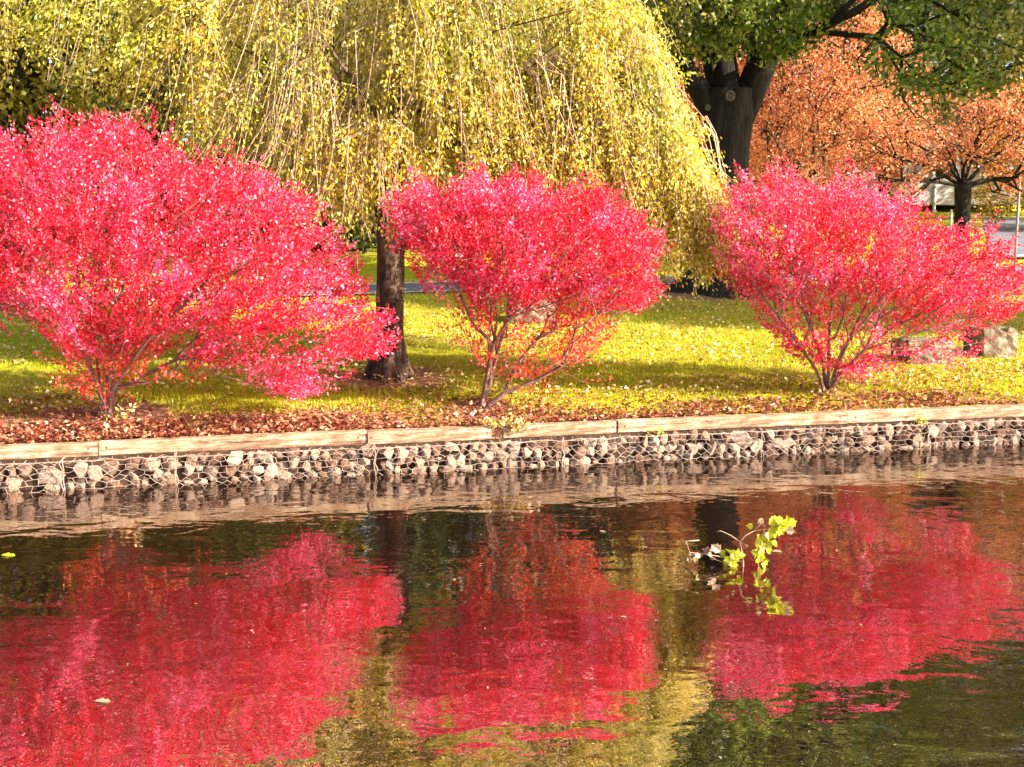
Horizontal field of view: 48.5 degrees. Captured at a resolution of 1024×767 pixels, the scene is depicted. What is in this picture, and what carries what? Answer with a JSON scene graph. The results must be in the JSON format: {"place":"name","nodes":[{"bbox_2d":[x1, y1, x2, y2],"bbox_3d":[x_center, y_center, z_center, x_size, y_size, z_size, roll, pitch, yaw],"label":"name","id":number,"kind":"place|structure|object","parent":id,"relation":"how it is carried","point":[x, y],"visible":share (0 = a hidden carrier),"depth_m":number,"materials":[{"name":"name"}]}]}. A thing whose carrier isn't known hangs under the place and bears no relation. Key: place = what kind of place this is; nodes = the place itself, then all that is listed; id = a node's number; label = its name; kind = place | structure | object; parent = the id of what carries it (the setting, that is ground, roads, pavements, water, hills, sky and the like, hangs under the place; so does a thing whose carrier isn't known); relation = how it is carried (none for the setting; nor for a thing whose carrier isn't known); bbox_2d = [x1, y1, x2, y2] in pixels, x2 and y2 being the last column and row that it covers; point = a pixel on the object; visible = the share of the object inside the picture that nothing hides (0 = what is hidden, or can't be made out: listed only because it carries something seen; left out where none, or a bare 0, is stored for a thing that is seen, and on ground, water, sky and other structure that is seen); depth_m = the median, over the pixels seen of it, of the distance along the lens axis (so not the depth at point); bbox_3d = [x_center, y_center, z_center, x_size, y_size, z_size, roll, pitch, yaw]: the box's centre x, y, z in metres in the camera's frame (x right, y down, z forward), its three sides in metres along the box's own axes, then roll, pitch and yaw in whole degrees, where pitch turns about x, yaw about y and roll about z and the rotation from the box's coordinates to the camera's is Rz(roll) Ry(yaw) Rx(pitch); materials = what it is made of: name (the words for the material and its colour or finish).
{"place":"outdoors","nodes":[
{"label":"outdoors","id":0,"kind":"place"},
{"bbox_2d":[0,0,1020,142],"label":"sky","id":1,"kind":"structure","parent":0,"point":[50,61],"materials":[{"name":"white"}]},
{"bbox_2d":[0,441,1023,766],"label":"water","id":2,"kind":"structure","parent":0,"point":[870,613],"depth_m":8.06,"materials":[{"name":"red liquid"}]},
{"bbox_2d":[2,552,14,555],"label":"floating leaf","id":3,"kind":"object","parent":2,"relation":"on","point":[8,554],"visible":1,"depth_m":9.61,"materials":[{"name":"yellow plant"}]},
{"bbox_2d":[95,697,110,702],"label":"floating leaf","id":4,"kind":"object","parent":2,"relation":"on","point":[102,699],"visible":1,"depth_m":6.61,"materials":[{"name":"beige plant"}]},
{"bbox_2d":[56,460,1023,725],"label":"leaf debris","id":5,"kind":"object","parent":2,"relation":"on","point":[480,534],"visible":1,"depth_m":10.26,"materials":[{"name":"brown plant"}]},
{"bbox_2d":[683,515,796,567],"bbox_3d":[1.857,1.321,9.259,0.936,0.502,0.286,0,8,0],"label":"fallen branch","id":6,"kind":"object","parent":2,"relation":"in","point":[781,525],"visible":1,"depth_m":9.26,"materials":[{"name":"green plant"}]},
{"bbox_2d":[0,143,1023,459],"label":"ground","id":7,"kind":"structure","parent":0,"point":[160,407],"depth_m":16.12,"materials":[{"name":"green plant"}]},
{"bbox_2d":[0,9,30,122],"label":"broad tree","id":8,"kind":"object","parent":7,"relation":"on","point":[3,64],"visible":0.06,"depth_m":34.19,"materials":[{"name":"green plant"}]},
{"bbox_2d":[0,457,65,493],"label":"gabion basket","id":9,"kind":"object","parent":7,"relation":"on","point":[31,473],"visible":0.87,"depth_m":12.04,"materials":[{"name":"stone"}]},
{"bbox_2d":[0,441,98,459],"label":"timber","id":10,"kind":"object","parent":9,"relation":"on","point":[46,450],"visible":0.99,"depth_m":12.10,"materials":[{"name":"beige wood"}]},
{"bbox_2d":[0,143,155,255],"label":"bush","id":11,"kind":"object","parent":7,"relation":"on","point":[53,212],"visible":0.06,"depth_m":30.10,"materials":[{"name":"pink plant"}]},
{"bbox_2d":[98,403,138,421],"bbox_3d":[-4.436,0.328,12.841,0.441,0.233,0.190,0,8,0],"label":"plant","id":12,"kind":"object","parent":7,"relation":"on","point":[118,413],"visible":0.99,"depth_m":12.85,"materials":[{"name":"yellow plant"}]},
{"bbox_2d":[0,0,240,245],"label":"broad tree","id":13,"kind":"object","parent":7,"relation":"on","point":[32,94],"visible":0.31,"depth_m":30.30,"materials":[{"name":"green plant"}]},
{"bbox_2d":[59,452,182,489],"bbox_3d":[-4.191,1.028,12.270,1.252,0.543,0.291,-2,8,-13],"label":"gabion basket","id":14,"kind":"object","parent":7,"relation":"on","point":[82,472],"visible":0.82,"depth_m":12.23,"materials":[{"name":"stone"}]},
{"bbox_2d":[0,0,370,221],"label":"broad tree","id":15,"kind":"object","parent":7,"relation":"on","point":[155,139],"visible":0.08,"depth_m":32.50,"materials":[{"name":"green plant"}]},
{"bbox_2d":[90,135,304,255],"bbox_3d":[-8.608,-5.023,31.548,6.106,3.731,4.011,0,8,0],"label":"bush","id":16,"kind":"object","parent":7,"relation":"on","point":[214,226],"visible":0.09,"depth_m":31.00,"materials":[{"name":"green plant"}]},
{"bbox_2d":[23,0,376,145],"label":"broad tree","id":17,"kind":"object","parent":7,"relation":"on","point":[129,59],"depth_m":79.99,"materials":[{"name":"green plant"}]},
{"bbox_2d":[0,94,401,416],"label":"red shrub","id":18,"kind":"object","parent":7,"relation":"on","point":[276,247],"visible":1,"depth_m":12.33,"materials":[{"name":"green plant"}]},
{"bbox_2d":[174,443,374,485],"bbox_3d":[-2.606,0.949,12.621,2.175,0.500,0.285,-2,8,-14],"label":"gabion basket","id":19,"kind":"object","parent":7,"relation":"on","point":[265,464],"visible":0.93,"depth_m":12.59,"materials":[{"name":"stone"}]},
{"bbox_2d":[99,429,366,454],"bbox_3d":[-3.061,0.644,12.626,2.870,0.152,0.188,-2,8,-13],"label":"timber","id":20,"kind":"object","parent":19,"relation":"on","point":[207,442],"visible":1,"depth_m":12.55,"materials":[{"name":"beige wood"}]},
{"bbox_2d":[256,168,407,253],"bbox_3d":[-5.252,-4.790,32.541,4.502,3.086,3.122,0,8,0],"label":"bush","id":21,"kind":"object","parent":7,"relation":"on","point":[360,244],"visible":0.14,"depth_m":32.09,"materials":[{"name":"green plant"}]},
{"bbox_2d":[190,0,562,233],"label":"broad tree","id":22,"kind":"object","parent":7,"relation":"on","point":[340,44],"visible":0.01,"depth_m":35.99,"materials":[{"name":"green plant"}]},
{"bbox_2d":[0,0,759,382],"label":"weeping tree","id":23,"kind":"object","parent":7,"relation":"on","point":[604,102],"visible":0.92,"depth_m":14.67,"materials":[{"name":"yellow plant"}]},
{"bbox_2d":[372,436,567,474],"bbox_3d":[-0.456,0.881,13.127,2.317,0.480,0.290,-2,8,-14],"label":"gabion basket","id":24,"kind":"object","parent":7,"relation":"on","point":[449,456],"visible":0.91,"depth_m":13.10,"materials":[{"name":"stone"}]},
{"bbox_2d":[366,426,490,443],"bbox_3d":[-0.953,0.589,13.098,1.428,0.144,0.181,-2,8,-13],"label":"timber","id":25,"kind":"object","parent":24,"relation":"on","point":[413,435],"visible":1,"depth_m":13.02,"materials":[{"name":"beige wood"}]},
{"bbox_2d":[502,420,616,437],"bbox_3d":[0.556,0.535,13.477,1.388,0.146,0.176,-2,8,-13],"label":"timber","id":26,"kind":"object","parent":24,"relation":"on","point":[575,428],"visible":0.91,"depth_m":13.42,"materials":[{"name":"beige wood"}]},
{"bbox_2d":[404,175,554,249],"bbox_3d":[-0.722,-5.195,34.602,6.152,3.105,4.748,0,8,0],"label":"bush","id":27,"kind":"object","parent":7,"relation":"on","point":[470,220],"visible":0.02,"depth_m":33.77,"materials":[{"name":"pink plant"}]},
{"bbox_2d":[0,386,1010,443],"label":"leaf drift","id":28,"kind":"object","parent":7,"relation":"on","point":[87,435],"visible":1,"depth_m":13.59,"materials":[{"name":"brown plant"}]},
{"bbox_2d":[479,412,543,432],"bbox_3d":[-0.016,0.450,13.300,0.770,0.251,0.529,0,8,0],"label":"plant","id":29,"kind":"object","parent":7,"relation":"on","point":[513,424],"visible":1,"depth_m":13.23,"materials":[{"name":"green plant"}]},
{"bbox_2d":[0,365,1023,443],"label":"fallen leaves","id":30,"kind":"object","parent":7,"relation":"on","point":[177,433],"visible":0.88,"depth_m":13.63,"materials":[{"name":"orange plant"}]},
{"bbox_2d":[0,283,1023,410],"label":"fallen leaves","id":31,"kind":"object","parent":7,"relation":"on","point":[526,394],"visible":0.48,"depth_m":17.38,"materials":[{"name":"yellow plant"}]},
{"bbox_2d":[378,155,674,407],"bbox_3d":[0.135,-1.179,13.722,3.515,3.132,2.538,0,8,0],"label":"red shrub","id":32,"kind":"object","parent":7,"relation":"on","point":[594,267],"visible":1,"depth_m":13.22,"materials":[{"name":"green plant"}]},
{"bbox_2d":[506,296,557,323],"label":"stone block","id":33,"kind":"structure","parent":7,"relation":"on","point":[537,316],"depth_m":20.96,"materials":[{"name":"beige stone"}]},
{"bbox_2d":[365,0,765,189],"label":"broad tree","id":34,"kind":"object","parent":7,"relation":"on","point":[703,152],"depth_m":37.18,"materials":[{"name":"green plant"}]},
{"bbox_2d":[559,428,763,466],"bbox_3d":[1.810,0.797,13.653,2.588,0.486,0.281,-2,8,-13],"label":"gabion basket","id":35,"kind":"object","parent":7,"relation":"on","point":[639,447],"visible":0.9,"depth_m":13.63,"materials":[{"name":"stone"}]},
{"bbox_2d":[647,427,663,435],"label":"plant","id":36,"kind":"object","parent":35,"relation":"on","point":[660,431],"visible":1,"depth_m":13.59,"materials":[{"name":"yellow plant"}]},
{"bbox_2d":[662,5,761,242],"bbox_3d":[5.740,-9.447,37.152,5.003,10.012,7.300,0,8,0],"label":"broad tree","id":37,"kind":"object","parent":7,"relation":"on","point":[741,65],"visible":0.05,"depth_m":35.48,"materials":[{"name":"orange plant"}]},
{"bbox_2d":[662,0,944,213],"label":"broad tree","id":38,"kind":"object","parent":7,"relation":"on","point":[911,36],"visible":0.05,"depth_m":54.74,"materials":[{"name":"orange plant"}]},
{"bbox_2d":[585,0,1023,298],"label":"oak tree","id":39,"kind":"object","parent":7,"relation":"on","point":[726,98],"visible":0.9,"depth_m":22.62,"materials":[{"name":"green plant"}]},
{"bbox_2d":[807,385,841,395],"bbox_3d":[4.093,0.111,14.867,0.403,0.166,0.292,-2,8,-13],"label":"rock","id":40,"kind":"object","parent":7,"relation":"on","point":[824,392],"visible":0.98,"depth_m":14.84,"materials":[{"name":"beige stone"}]},
{"bbox_2d":[756,421,928,456],"bbox_3d":[4.138,0.730,14.219,2.341,0.470,0.296,-2,8,-13],"label":"gabion basket","id":41,"kind":"object","parent":7,"relation":"on","point":[809,439],"visible":0.92,"depth_m":14.18,"materials":[{"name":"stone"}]},
{"bbox_2d":[614,411,846,431],"bbox_3d":[2.709,0.465,13.971,3.008,0.148,0.182,-2,8,-13],"label":"timber","id":42,"kind":"object","parent":41,"relation":"on","point":[727,421],"visible":0.99,"depth_m":13.89,"materials":[{"name":"beige wood"}]},
{"bbox_2d":[915,412,927,426],"bbox_3d":[5.168,0.457,14.377,0.180,0.186,0.107,-1,8,-11],"label":"plant","id":43,"kind":"object","parent":41,"relation":"on","point":[919,421],"visible":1,"depth_m":14.38,"materials":[{"name":"yellow plant"}]},
{"bbox_2d":[748,0,943,242],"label":"broad tree","id":44,"kind":"object","parent":7,"relation":"on","point":[810,129],"visible":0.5,"depth_m":34.57,"materials":[{"name":"orange plant"}]},
{"bbox_2d":[671,1,1023,85],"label":"broad tree","id":45,"kind":"object","parent":7,"relation":"on","point":[945,49],"visible":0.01,"depth_m":75.32,"materials":[{"name":"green plant"}]},
{"bbox_2d":[702,149,1023,392],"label":"red shrub","id":46,"kind":"object","parent":7,"relation":"on","point":[888,235],"visible":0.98,"depth_m":14.32,"materials":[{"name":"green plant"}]},
{"bbox_2d":[707,0,1023,211],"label":"broad tree","id":47,"kind":"object","parent":7,"relation":"on","point":[923,32],"visible":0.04,"depth_m":55.47,"materials":[{"name":"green plant"}]},
{"bbox_2d":[746,215,1023,216],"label":"kerb","id":48,"kind":"structure","parent":7,"relation":"on","point":[978,216],"depth_m":56.28,"materials":[{"name":"concrete"}]},
{"bbox_2d":[751,66,1022,206],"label":"house","id":49,"kind":"structure","parent":7,"relation":"on","point":[944,195],"depth_m":61.05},
{"bbox_2d":[776,146,801,180],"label":"window","id":50,"kind":"structure","parent":49,"relation":"in","point":[792,149],"depth_m":60.92,"materials":[{"name":"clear glass"}]},
{"bbox_2d":[830,146,852,180],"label":"window","id":51,"kind":"structure","parent":49,"relation":"in","point":[840,146],"depth_m":60.98,"materials":[{"name":"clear glass"}]},
{"bbox_2d":[894,146,906,178],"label":"window","id":52,"kind":"structure","parent":49,"relation":"in","point":[904,168],"depth_m":60.95,"materials":[{"name":"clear glass"}]},
{"bbox_2d":[931,147,958,180],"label":"window","id":53,"kind":"structure","parent":49,"relation":"in","point":[947,173],"depth_m":60.97,"materials":[{"name":"glass"}]},
{"bbox_2d":[984,146,1010,177],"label":"window","id":54,"kind":"structure","parent":49,"relation":"in","point":[988,146],"depth_m":60.98,"materials":[{"name":"glass"}]},
{"bbox_2d":[815,75,1023,278],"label":"vase tree","id":55,"kind":"object","parent":7,"relation":"on","point":[964,184],"visible":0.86,"depth_m":28.36,"materials":[{"name":"orange plant"}]},
{"bbox_2d":[890,337,954,363],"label":"stone block","id":56,"kind":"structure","parent":7,"relation":"on","point":[928,356],"depth_m":17.41,"materials":[{"name":"beige stone"}]},
{"bbox_2d":[931,185,936,212],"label":"post","id":57,"kind":"object","parent":7,"relation":"on","point":[934,199],"visible":0.89,"depth_m":61.16,"materials":[{"name":"paint"}]},
{"bbox_2d":[948,209,952,262],"bbox_3d":[11.457,-3.648,29.779,0.126,1.796,0.120,0,8,0],"label":"post","id":58,"kind":"object","parent":7,"relation":"on","point":[950,219],"visible":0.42,"depth_m":29.67,"materials":[{"name":"paint"}]},
{"bbox_2d":[907,0,1023,180],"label":"broad tree","id":59,"kind":"object","parent":7,"relation":"on","point":[997,36],"visible":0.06,"depth_m":55.21,"materials":[{"name":"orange plant"}]},
{"bbox_2d":[922,416,1023,447],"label":"gabion basket","id":60,"kind":"object","parent":7,"relation":"on","point":[977,431],"visible":0.92,"depth_m":14.61,"materials":[{"name":"stone"}]},
{"bbox_2d":[842,404,1023,422],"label":"timber","id":61,"kind":"object","parent":60,"relation":"on","point":[930,413],"visible":0.99,"depth_m":14.55,"materials":[{"name":"beige wood"}]},
{"bbox_2d":[963,325,1017,357],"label":"stone block","id":62,"kind":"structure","parent":7,"relation":"on","point":[1003,343],"depth_m":18.13,"materials":[{"name":"beige stone"}]},
{"bbox_2d":[965,55,1023,226],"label":"broad tree","id":63,"kind":"object","parent":7,"relation":"on","point":[1006,208],"visible":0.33,"depth_m":47.46,"materials":[{"name":"orange plant"}]},
{"bbox_2d":[1012,159,1021,269],"bbox_3d":[13.631,-4.493,30.676,0.126,3.150,0.120,0,8,0],"label":"metal pole","id":64,"kind":"object","parent":7,"relation":"on","point":[1017,221],"visible":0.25,"depth_m":30.67,"materials":[{"name":"grey metal"}]},
{"bbox_2d":[9,267,1023,303],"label":"path","id":65,"kind":"structure","parent":0,"point":[414,287],"depth_m":25.07,"materials":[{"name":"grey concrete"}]},
{"bbox_2d":[0,273,1013,305],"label":"path edge","id":66,"kind":"object","parent":65,"relation":"on","point":[422,291],"visible":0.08,"depth_m":24.33,"materials":[{"name":"concrete"}]},
{"bbox_2d":[19,265,1021,293],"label":"path edge","id":67,"kind":"object","parent":65,"relation":"on","point":[458,281],"visible":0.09,"depth_m":25.70,"materials":[{"name":"concrete"}]},
{"bbox_2d":[983,219,1023,257],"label":"road","id":68,"kind":"structure","parent":0,"point":[1008,226],"depth_m":45.15,"materials":[{"name":"grey asphalt"}]}
]}

